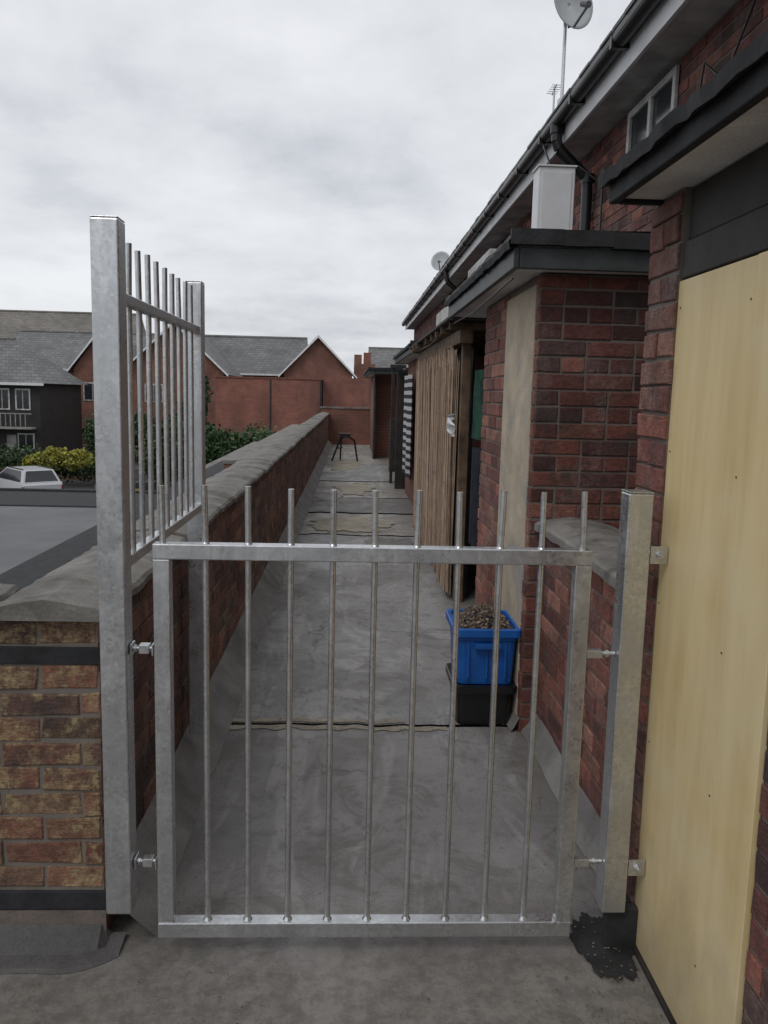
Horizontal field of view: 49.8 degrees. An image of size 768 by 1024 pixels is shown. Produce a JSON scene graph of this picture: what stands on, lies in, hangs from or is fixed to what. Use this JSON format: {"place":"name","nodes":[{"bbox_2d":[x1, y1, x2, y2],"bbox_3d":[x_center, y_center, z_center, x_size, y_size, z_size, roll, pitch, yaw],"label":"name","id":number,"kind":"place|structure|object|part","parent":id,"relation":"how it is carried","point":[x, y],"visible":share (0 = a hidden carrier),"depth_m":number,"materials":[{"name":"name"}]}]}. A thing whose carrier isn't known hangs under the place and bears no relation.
{"place":"outdoors","nodes":[
{"label":"outdoors","id":0,"kind":"place"},
{"bbox_2d":[0,583,20,601],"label":"coping return","id":1,"kind":"object","parent":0,"point":[7,591],"visible":0.56,"depth_m":2.46,"materials":[{"name":"grey concrete"}]},
{"bbox_2d":[0,384,82,453],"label":"walls","id":2,"kind":"structure","parent":0,"point":[54,418],"depth_m":46.45,"materials":[{"name":"black wood"}]},
{"bbox_2d":[0,388,34,449],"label":"windows","id":3,"kind":"structure","parent":2,"relation":"attached to","point":[22,399],"depth_m":44.80,"materials":[{"name":"white paint"}]},
{"bbox_2d":[0,413,35,449],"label":"timber house balcony","id":4,"kind":"structure","parent":2,"relation":"attached to","point":[11,440],"depth_m":44.23,"materials":[{"name":"white wood"}]},
{"bbox_2d":[0,337,86,385],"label":"roof","id":5,"kind":"structure","parent":2,"relation":"on","point":[21,363],"depth_m":46.36,"materials":[{"name":"tile"}]},
{"bbox_2d":[74,368,94,454],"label":"walls","id":6,"kind":"structure","parent":0,"point":[84,374],"depth_m":54.73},
{"bbox_2d":[74,342,92,368],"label":"gable","id":7,"kind":"structure","parent":6,"relation":"on","point":[85,360],"depth_m":54.40,"materials":[{"name":"red brick"}]},
{"bbox_2d":[83,382,93,400],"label":"windows","id":8,"kind":"structure","parent":6,"relation":"attached to","point":[88,391],"depth_m":54.62,"materials":[{"name":"white paint"}]},
{"bbox_2d":[60,477,183,489],"bbox_3d":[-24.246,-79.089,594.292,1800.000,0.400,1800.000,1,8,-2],"label":"ground","id":9,"kind":"structure","parent":0,"point":[75,484],"depth_m":41.60,"materials":[{"name":"grey asphalt"}]},
{"bbox_2d":[0,465,63,488],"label":"parked car","id":10,"kind":"object","parent":9,"relation":"on","point":[37,476],"visible":0.37,"depth_m":33.89,"materials":[{"name":"silver metal"}]},
{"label":"windows","id":11,"kind":"part","parent":10,"relation":"part of","materials":[{"name":"grey glass"}]},
{"bbox_2d":[0,506,96,573],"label":"roof slab","id":12,"kind":"structure","parent":9,"relation":"on","point":[27,533],"depth_m":13.04,"materials":[{"name":"grey concrete"}]},
{"bbox_2d":[21,445,94,470],"bbox_3d":[-15.507,-2.519,39.495,3.709,1.283,1.506,2,8,3],"label":"yellow shrub","id":13,"kind":"object","parent":9,"relation":"on","point":[51,456],"visible":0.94,"depth_m":39.22,"materials":[{"name":"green plant"}]},
{"bbox_2d":[0,454,136,480],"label":"garden fence","id":14,"kind":"object","parent":9,"relation":"on","point":[67,478],"depth_m":43.45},
{"bbox_2d":[0,488,156,507],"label":"roof kerb","id":15,"kind":"structure","parent":9,"relation":"on","point":[40,497],"depth_m":16.68,"materials":[{"name":"grey concrete"}]},
{"bbox_2d":[0,443,209,484],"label":"hedge","id":16,"kind":"object","parent":9,"relation":"on","point":[12,458],"visible":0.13,"depth_m":41.05,"materials":[{"name":"green plant"}]},
{"bbox_2d":[81,411,176,453],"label":"shrub","id":17,"kind":"object","parent":9,"relation":"on","point":[88,429],"visible":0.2,"depth_m":42.11,"materials":[{"name":"green plant"}]},
{"bbox_2d":[176,376,216,440],"bbox_3d":[-9.044,-3.931,39.595,2.159,5.925,1.769,4,8,19],"label":"garden tree","id":18,"kind":"object","parent":9,"relation":"on","point":[207,395],"visible":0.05,"depth_m":39.34,"materials":[{"name":"green plant"}]},
{"bbox_2d":[135,416,276,489],"bbox_3d":[-6.702,-2.180,32.556,6.250,3.109,2.517,1,8,-2],"label":"ivy hedge","id":19,"kind":"object","parent":9,"relation":"on","point":[220,445],"visible":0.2,"depth_m":32.33,"materials":[{"name":"green plant"}]},
{"bbox_2d":[214,376,368,441],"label":"brick wall","id":20,"kind":"structure","parent":9,"relation":"on","point":[270,403],"depth_m":44.44,"materials":[{"name":"brick"}]},
{"bbox_2d":[414,0,767,337],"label":"walls","id":21,"kind":"structure","parent":9,"relation":"on","point":[679,61],"depth_m":5.61,"materials":[{"name":"red brick"}]},
{"bbox_2d":[402,0,636,322],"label":"roof","id":22,"kind":"structure","parent":21,"relation":"on","point":[626,11],"depth_m":6.50,"materials":[{"name":"stone"}]},
{"bbox_2d":[546,84,560,111],"bbox_3d":[1.423,-3.393,6.956,0.090,0.350,0.241,1,8,-2],"label":"tv aerial","id":23,"kind":"object","parent":22,"relation":"attached to","point":[554,91],"visible":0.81,"depth_m":6.94,"materials":[{"name":"metal"}]},
{"bbox_2d":[407,0,737,329],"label":"eaves soffit","id":24,"kind":"structure","parent":21,"relation":"on","point":[690,25],"depth_m":5.75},
{"bbox_2d":[431,251,449,270],"bbox_3d":[1.115,-4.795,16.093,0.326,0.548,0.327,-2,9,-26],"label":"satellite dish","id":25,"kind":"object","parent":24,"relation":"on","point":[439,259],"visible":0.75,"depth_m":16.12,"materials":[{"name":"metal"}]},
{"bbox_2d":[402,0,660,325],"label":"gutter","id":26,"kind":"object","parent":24,"relation":"attached to","point":[629,26],"visible":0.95,"depth_m":6.38,"materials":[{"name":"black plastic"}]},
{"bbox_2d":[405,0,689,329],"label":"eaves fascia","id":27,"kind":"structure","parent":24,"relation":"attached to","point":[661,17],"depth_m":6.00,"materials":[{"name":"white plastic"}]},
{"bbox_2d":[554,0,592,104],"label":"satellite dish","id":28,"kind":"object","parent":24,"relation":"on","point":[575,14],"visible":0.98,"depth_m":6.50,"materials":[{"name":"metal"}]},
{"bbox_2d":[414,0,767,339],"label":"facade brickwork","id":29,"kind":"object","parent":21,"relation":"attached to","point":[737,23],"visible":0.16,"depth_m":5.63,"materials":[{"name":"red brick"}]},
{"bbox_2d":[625,65,680,153],"bbox_3d":[1.773,-2.538,5.575,0.070,0.560,0.980,1,8,-2],"label":"window","id":30,"kind":"structure","parent":21,"relation":"attached to","point":[653,107],"depth_m":5.52,"materials":[{"name":"white paint"}]},
{"bbox_3d":[-3.599,-0.230,22.564,1.550,3.600,17.000,1,8,-2],"label":"brick yard wall","id":31,"kind":"object","parent":9,"relation":"on","visible":0},
{"bbox_2d":[206,424,297,468],"bbox_3d":[-3.562,-1.743,22.341,1.630,0.659,17.020,1,8,-2],"label":"yard wall coping","id":32,"kind":"object","parent":31,"relation":"on","point":[233,457],"visible":0.64,"depth_m":19.33,"materials":[{"name":"concrete"}]},
{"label":"walls","id":33,"kind":"object","parent":9,"relation":"on","visible":0},
{"bbox_2d":[0,309,145,336],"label":"roof","id":34,"kind":"structure","parent":33,"relation":"on","point":[13,323],"depth_m":77.94,"materials":[{"name":"grey tile"}]},
{"bbox_2d":[94,464,156,490],"bbox_3d":[-11.662,-1.410,37.087,2.060,1.496,4.410,-4,9,-32],"label":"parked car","id":35,"kind":"object","parent":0,"point":[137,478],"visible":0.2,"depth_m":35.53,"materials":[{"name":"grey metal"}]},
{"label":"windows","id":36,"kind":"part","parent":35,"relation":"part of","materials":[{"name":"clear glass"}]},
{"bbox_2d":[16,329,307,377],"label":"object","id":37,"kind":"structure","parent":0,"point":[260,356],"depth_m":64.96,"materials":[{"name":"tile"}]},
{"bbox_2d":[69,341,136,370],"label":"roof","id":38,"kind":"structure","parent":37,"relation":"attached to","point":[134,355],"depth_m":54.81,"materials":[{"name":"tile"}]},
{"bbox_2d":[67,338,91,371],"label":"bargeboards","id":39,"kind":"object","parent":38,"relation":"attached to","point":[81,352],"visible":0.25,"depth_m":53.95,"materials":[{"name":"white paint"}]},
{"bbox_2d":[133,327,242,376],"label":"roof","id":40,"kind":"structure","parent":37,"relation":"attached to","point":[220,359],"depth_m":58.81,"materials":[{"name":"tile"}]},
{"bbox_2d":[133,324,227,375],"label":"bargeboards","id":41,"kind":"object","parent":40,"relation":"attached to","point":[206,354],"visible":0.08,"depth_m":54.28,"materials":[{"name":"white paint"}]},
{"bbox_2d":[280,358,354,377],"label":"roof","id":42,"kind":"structure","parent":37,"relation":"attached to","point":[282,374],"depth_m":58.22,"materials":[{"name":"tile"}]},
{"bbox_2d":[278,335,356,377],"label":"bargeboards","id":43,"kind":"object","parent":42,"relation":"attached to","point":[324,342],"visible":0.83,"depth_m":56.51,"materials":[{"name":"white paint"}]},
{"bbox_2d":[133,370,231,453],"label":"walls","id":44,"kind":"structure","parent":0,"point":[211,416],"depth_m":54.93,"materials":[{"name":"red brick"}]},
{"bbox_2d":[145,384,162,401],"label":"windows","id":45,"kind":"structure","parent":44,"relation":"attached to","point":[154,393],"depth_m":54.81,"materials":[{"name":"white paint"}]},
{"bbox_2d":[133,327,222,371],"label":"gable","id":46,"kind":"structure","parent":44,"relation":"on","point":[210,366],"depth_m":54.58,"materials":[{"name":"red brick"}]},
{"bbox_2d":[0,0,631,377],"label":"sky","id":47,"kind":"structure","parent":0,"point":[308,163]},
{"bbox_2d":[284,373,351,378],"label":"walls","id":48,"kind":"structure","parent":0,"point":[304,375],"depth_m":57.10,"materials":[{"name":"red brick"}]},
{"bbox_2d":[284,338,350,373],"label":"gable","id":49,"kind":"structure","parent":48,"relation":"on","point":[317,355],"depth_m":56.98,"materials":[{"name":"red brick"}]},
{"bbox_2d":[0,439,669,1023],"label":"walkway","id":50,"kind":"structure","parent":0,"point":[132,969],"depth_m":2.94,"materials":[{"name":"grey concrete"}]},
{"bbox_2d":[0,644,12,889],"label":"brick wall","id":51,"kind":"structure","parent":50,"relation":"on","point":[3,792],"depth_m":2.36,"materials":[{"name":"brown brick"}]},
{"bbox_2d":[0,621,104,886],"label":"end brickwork","id":52,"kind":"object","parent":51,"relation":"attached to","point":[53,676],"visible":0.97,"depth_m":2.35,"materials":[{"name":"brick"}]},
{"bbox_2d":[0,646,105,909],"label":"bitumen bands","id":53,"kind":"object","parent":51,"relation":"attached to","point":[52,899],"visible":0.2,"depth_m":2.39,"materials":[{"name":"black fabric"}]},
{"bbox_2d":[0,910,107,935],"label":"render plinth","id":54,"kind":"structure","parent":50,"relation":"on","point":[53,916],"depth_m":2.40,"materials":[{"name":"grey concrete"}]},
{"bbox_2d":[89,215,205,913],"bbox_3d":[-0.742,0.107,2.797,0.070,1.874,1.255,1,8,-2],"label":"security fence panel","id":55,"kind":"object","parent":50,"relation":"on","point":[115,303],"visible":0.95,"depth_m":2.27,"materials":[{"name":"metal"}]},
{"bbox_2d":[3,416,328,889],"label":"brick wall","id":56,"kind":"structure","parent":50,"relation":"on","point":[41,690],"depth_m":2.36,"materials":[{"name":"brown brick"}]},
{"bbox_2d":[0,412,329,621],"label":"coping stones","id":57,"kind":"object","parent":56,"relation":"on","point":[68,592],"visible":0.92,"depth_m":2.70,"materials":[{"name":"grey concrete"}]},
{"bbox_2d":[97,415,328,929],"bbox_3d":[-1.299,-0.953,14.582,0.009,0.969,24.704,1,8,-2],"label":"brickwork","id":58,"kind":"object","parent":56,"relation":"attached to","point":[142,611],"visible":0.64,"depth_m":4.28,"materials":[{"name":"red brick"}]},
{"bbox_2d":[331,433,357,461],"bbox_3d":[-0.952,-1.581,20.149,0.662,0.684,0.447,1,8,-2],"label":"folding trestle","id":59,"kind":"object","parent":50,"relation":"on","point":[344,435],"visible":0.98,"depth_m":19.97,"materials":[{"name":"black metal"}]},
{"bbox_2d":[320,406,369,444],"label":"brick end wall","id":60,"kind":"structure","parent":50,"relation":"on","point":[354,422],"depth_m":26.84,"materials":[{"name":"brick"}]},
{"bbox_2d":[370,375,396,457],"bbox_3d":[0.335,-2.701,23.840,1.350,2.329,4.700,1,8,-2],"label":"end porch body","id":61,"kind":"object","parent":50,"relation":"on","point":[383,407],"visible":0.29,"depth_m":21.49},
{"bbox_2d":[366,370,396,377],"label":"end porch soffit","id":62,"kind":"structure","parent":61,"relation":"on","point":[370,375],"depth_m":21.69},
{"bbox_2d":[364,367,407,375],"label":"end porch felt roof","id":63,"kind":"structure","parent":61,"relation":"on","point":[385,369],"depth_m":20.22,"materials":[{"name":"black"}]},
{"bbox_2d":[365,370,407,377],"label":"end porch fascia","id":64,"kind":"structure","parent":61,"relation":"attached to","point":[377,372],"depth_m":20.26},
{"bbox_2d":[372,364,407,488],"bbox_3d":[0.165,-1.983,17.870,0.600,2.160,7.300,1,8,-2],"label":"end porch door","id":65,"kind":"structure","parent":61,"relation":"attached to","point":[395,445],"depth_m":14.39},
{"bbox_2d":[403,249,496,369],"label":"flashing boards","id":66,"kind":"object","parent":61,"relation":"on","point":[441,315],"visible":0.24,"depth_m":5.67,"materials":[{"name":"white paint"}]},
{"bbox_2d":[405,356,484,504],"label":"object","id":67,"kind":"object","parent":50,"relation":"on","point":[409,484],"visible":0.14,"depth_m":12.31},
{"bbox_2d":[395,348,411,363],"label":"fascia board","id":68,"kind":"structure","parent":67,"relation":"attached to","point":[404,355],"depth_m":11.80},
{"bbox_2d":[393,340,417,359],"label":"canopy roof","id":69,"kind":"structure","parent":67,"relation":"on","point":[405,348],"depth_m":11.00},
{"bbox_2d":[402,374,413,479],"bbox_3d":[0.340,-1.266,12.116,0.060,1.450,1.500,1,8,-2],"label":"striped awning cloth","id":70,"kind":"object","parent":67,"relation":"attached to","point":[407,423],"visible":1,"depth_m":11.78,"materials":[{"name":"fabric"}]},
{"bbox_2d":[399,345,484,363],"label":"porch far soffit","id":71,"kind":"structure","parent":67,"relation":"attached to","point":[410,358],"depth_m":12.17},
{"bbox_2d":[409,317,485,601],"bbox_3d":[1.014,-0.557,7.806,1.300,2.180,4.880,1,8,-2],"label":"timber lean to","id":72,"kind":"object","parent":50,"relation":"on","point":[466,338],"visible":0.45,"depth_m":6.44,"materials":[{"name":"brown wood"}]},
{"bbox_2d":[413,345,459,595],"bbox_3d":[0.460,-0.554,8.186,0.076,2.000,3.517,1,8,-2],"label":"bamboo screen","id":73,"kind":"object","parent":72,"relation":"attached to","point":[437,392],"visible":0.85,"depth_m":7.37,"materials":[{"name":"brown wood"}]},
{"bbox_2d":[446,414,455,436],"bbox_3d":[0.500,-0.652,6.196,0.050,0.170,0.241,1,8,-2],"label":"white rag","id":74,"kind":"object","parent":73,"relation":"attached to","point":[450,427],"visible":1,"depth_m":6.17,"materials":[{"name":"fabric"}]},
{"bbox_2d":[468,446,481,546],"bbox_3d":[0.657,-0.110,5.924,0.060,0.700,0.300,1,8,-2],"label":"dark coat","id":75,"kind":"object","parent":72,"relation":"hanging from","point":[474,495],"visible":0.79,"depth_m":5.87,"materials":[{"name":"fabric"}]},
{"bbox_2d":[471,370,484,439],"bbox_3d":[0.693,-0.785,6.063,0.050,0.500,0.360,1,8,-2],"label":"green cloth","id":76,"kind":"object","parent":72,"relation":"hanging from","point":[478,402],"visible":0.84,"depth_m":5.99,"materials":[{"name":"fabric"}]},
{"bbox_2d":[414,0,755,352],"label":"cables","id":77,"kind":"object","parent":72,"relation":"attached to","point":[596,180],"visible":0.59,"depth_m":4.70,"materials":[{"name":"black plastic"}]},
{"bbox_2d":[446,663,516,723],"bbox_3d":[0.486,0.924,4.214,0.316,0.205,0.366,1,8,-2],"label":"black crate","id":78,"kind":"object","parent":50,"relation":"on","point":[473,703],"visible":0.59,"depth_m":4.06,"materials":[{"name":"plastic"}]},
{"bbox_2d":[446,603,520,683],"bbox_3d":[0.493,0.640,4.171,0.332,0.365,0.402,1,8,-2],"label":"recycling box","id":79,"kind":"object","parent":78,"relation":"on","point":[475,641],"visible":0.81,"depth_m":4.03,"materials":[{"name":"blue plastic"}]},
{"bbox_2d":[444,124,594,290],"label":"downpipes","id":80,"kind":"object","parent":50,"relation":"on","point":[564,154],"visible":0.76,"depth_m":6.82,"materials":[{"name":"black plastic"}]},
{"bbox_2d":[476,274,648,727],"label":"brick wall","id":81,"kind":"structure","parent":50,"relation":"on","point":[525,287],"depth_m":3.82,"materials":[{"name":"red brick"}]},
{"bbox_2d":[494,284,537,714],"bbox_3d":[0.661,-0.050,4.275,0.013,2.100,0.700,1,8,-2],"label":"rendered panel","id":82,"kind":"object","parent":81,"relation":"attached to","point":[521,322],"visible":0.59,"depth_m":4.14,"materials":[{"name":"beige paint"}]},
{"bbox_2d":[444,228,650,306],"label":"porch felt roof","id":83,"kind":"structure","parent":81,"relation":"on","point":[629,240],"depth_m":3.52,"materials":[{"name":"black"}]},
{"bbox_2d":[448,247,651,319],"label":"porch fascia","id":84,"kind":"structure","parent":81,"relation":"attached to","point":[512,260],"depth_m":3.56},
{"bbox_2d":[453,245,648,317],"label":"porch soffit","id":85,"kind":"structure","parent":81,"relation":"attached to","point":[521,277],"depth_m":4.00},
{"bbox_2d":[531,164,577,229],"bbox_3d":[1.088,-1.839,5.378,0.250,0.747,0.190,1,8,-2],"label":"roof cabinet","id":86,"kind":"object","parent":81,"relation":"on","point":[553,197],"visible":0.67,"depth_m":5.27,"materials":[{"name":"white metal"}]},
{"bbox_2d":[475,275,649,731],"bbox_3d":[0.867,-0.060,4.350,0.910,2.154,1.888,-5,10,-39],"label":"porch brickwork","id":87,"kind":"object","parent":81,"relation":"attached to","point":[576,365],"visible":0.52,"depth_m":3.82,"materials":[{"name":"red brick"}]},
{"bbox_2d":[538,566,613,807],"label":"brick wall","id":88,"kind":"structure","parent":50,"relation":"on","point":[600,637],"depth_m":3.18,"materials":[{"name":"red brick"}]},
{"bbox_2d":[536,537,614,818],"bbox_3d":[0.772,0.668,3.281,0.009,1.003,1.342,1,8,-2],"label":"brickwork","id":89,"kind":"object","parent":88,"relation":"attached to","point":[604,609],"visible":0.51,"depth_m":3.19,"materials":[{"name":"brick"}]},
{"bbox_2d":[534,517,618,587],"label":"coping stones","id":90,"kind":"object","parent":88,"relation":"on","point":[602,539],"visible":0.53,"depth_m":3.35,"materials":[{"name":"concrete"}]},
{"bbox_2d":[595,489,667,912],"bbox_3d":[0.698,0.548,2.326,0.116,1.221,0.084,1,8,-2],"label":"gate post","id":91,"kind":"object","parent":50,"relation":"on","point":[636,551],"visible":1,"depth_m":2.30,"materials":[{"name":"metal"}]},
{"bbox_2d":[130,485,614,937],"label":"metal gate","id":92,"kind":"structure","parent":91,"relation":"attached to","point":[172,924],"depth_m":2.30,"materials":[{"name":"metal"}]},
{"bbox_2d":[632,946,676,1023],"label":"threshold","id":93,"kind":"object","parent":50,"relation":"on","point":[657,993],"depth_m":2.27,"materials":[{"name":"grey concrete"}]},
{"bbox_2d":[626,193,767,1023],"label":"brickwork","id":94,"kind":"object","parent":50,"relation":"on","point":[656,345],"visible":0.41,"depth_m":2.30,"materials":[{"name":"brick"}]},
{"bbox_2d":[631,188,767,1023],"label":"brick wall","id":95,"kind":"structure","parent":50,"relation":"on","point":[686,219],"depth_m":2.28,"materials":[{"name":"red brick"}]},
{"bbox_2d":[597,30,767,189],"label":"canopy roof","id":96,"kind":"object","parent":95,"relation":"on","point":[740,64],"visible":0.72,"depth_m":1.71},
{"bbox_2d":[609,57,767,205],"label":"fascia board","id":97,"kind":"object","parent":96,"relation":"attached to","point":[742,95],"visible":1,"depth_m":1.76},
{"bbox_2d":[626,97,767,199],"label":"soffit","id":98,"kind":"object","parent":96,"relation":"attached to","point":[745,134],"depth_m":1.90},
{"bbox_2d":[682,143,767,278],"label":"door lintel","id":99,"kind":"structure","parent":95,"relation":"attached to","point":[729,218],"depth_m":1.94,"materials":[{"name":"black wood"}]},
{"bbox_2d":[354,353,374,407],"bbox_3d":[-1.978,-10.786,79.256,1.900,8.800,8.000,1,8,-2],"label":"chimney stack","id":100,"kind":"object","parent":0,"point":[360,368],"visible":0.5,"depth_m":75.15,"materials":[{"name":"red brick"}]},
{"bbox_2d":[368,347,402,367],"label":"roof","id":101,"kind":"structure","parent":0,"point":[381,357],"depth_m":87.07,"materials":[{"name":"tile"}]},
{"bbox_3d":[0.861,0.269,2.016,0.095,2.168,0.625,1,8,-2],"label":"door","id":102,"kind":"object","parent":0,"visible":0},
{"bbox_2d":[635,251,767,1023],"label":"boards","id":103,"kind":"object","parent":102,"relation":"attached to","point":[707,730],"visible":0.9,"depth_m":1.98,"materials":[{"name":"beige wood"}]}
]}

